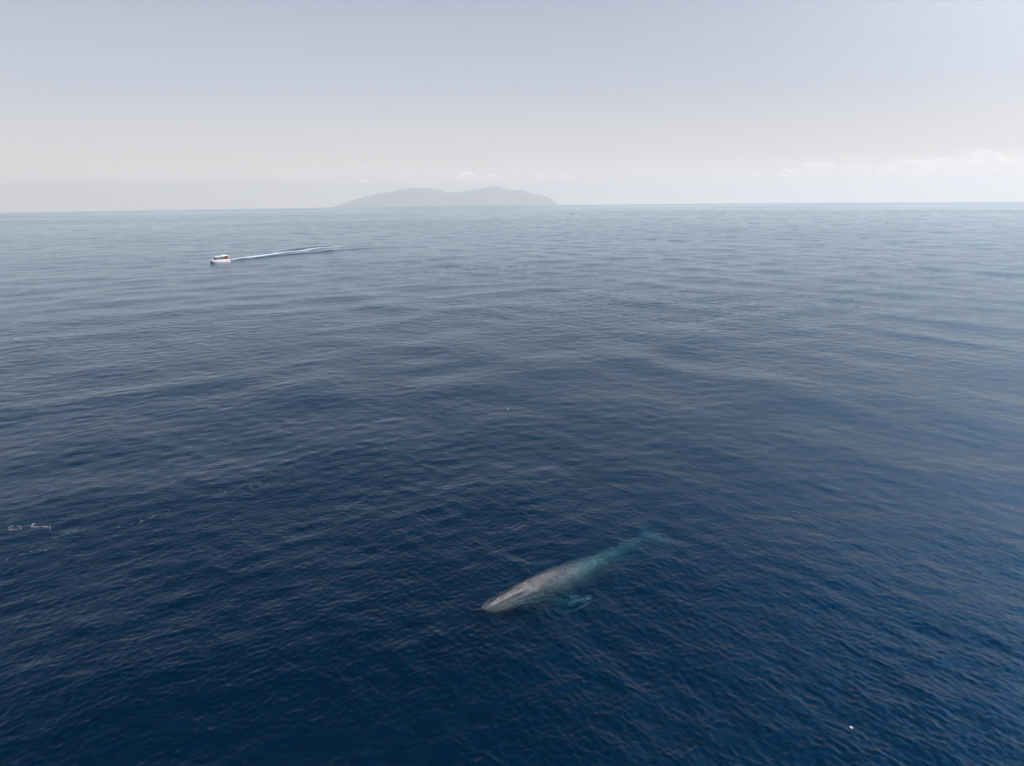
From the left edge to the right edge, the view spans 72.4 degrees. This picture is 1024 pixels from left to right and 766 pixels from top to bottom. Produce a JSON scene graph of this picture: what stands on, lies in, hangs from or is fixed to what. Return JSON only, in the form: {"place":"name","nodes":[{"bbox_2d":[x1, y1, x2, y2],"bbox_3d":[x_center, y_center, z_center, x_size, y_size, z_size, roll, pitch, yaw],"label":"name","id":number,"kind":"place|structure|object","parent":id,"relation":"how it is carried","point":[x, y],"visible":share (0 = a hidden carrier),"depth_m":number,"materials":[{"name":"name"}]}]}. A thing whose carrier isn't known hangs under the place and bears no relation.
{"place":"outdoors","nodes":[
{"label":"outdoors","id":0,"kind":"place"},
{"bbox_2d":[331,186,557,207],"bbox_3d":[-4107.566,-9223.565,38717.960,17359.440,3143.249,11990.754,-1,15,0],"label":"island","id":1,"kind":"structure","parent":0,"point":[486,196],"depth_m":36952.52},
{"bbox_2d":[0,202,1023,765],"bbox_3d":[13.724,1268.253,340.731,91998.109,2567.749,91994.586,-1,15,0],"label":"sea","id":2,"kind":"structure","parent":0,"point":[744,482],"depth_m":75.00,"materials":[{"name":"liquid"}]},
{"bbox_2d":[209,255,230,262],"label":"tour boat","id":3,"kind":"object","parent":2,"relation":"on","point":[215,260],"visible":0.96,"depth_m":347.27,"materials":[{"name":"metal"}]},
{"bbox_2d":[231,244,353,259],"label":"wake","id":4,"kind":"object","parent":2,"relation":"on","point":[272,253],"visible":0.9,"depth_m":391.19,"materials":[{"name":"liquid"}]},
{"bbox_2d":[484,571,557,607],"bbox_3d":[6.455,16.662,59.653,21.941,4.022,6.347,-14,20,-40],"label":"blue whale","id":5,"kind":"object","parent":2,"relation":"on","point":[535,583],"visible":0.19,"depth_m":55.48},
{"bbox_2d":[0,0,1023,212],"label":"sky","id":6,"kind":"structure","parent":0,"point":[106,105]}
]}

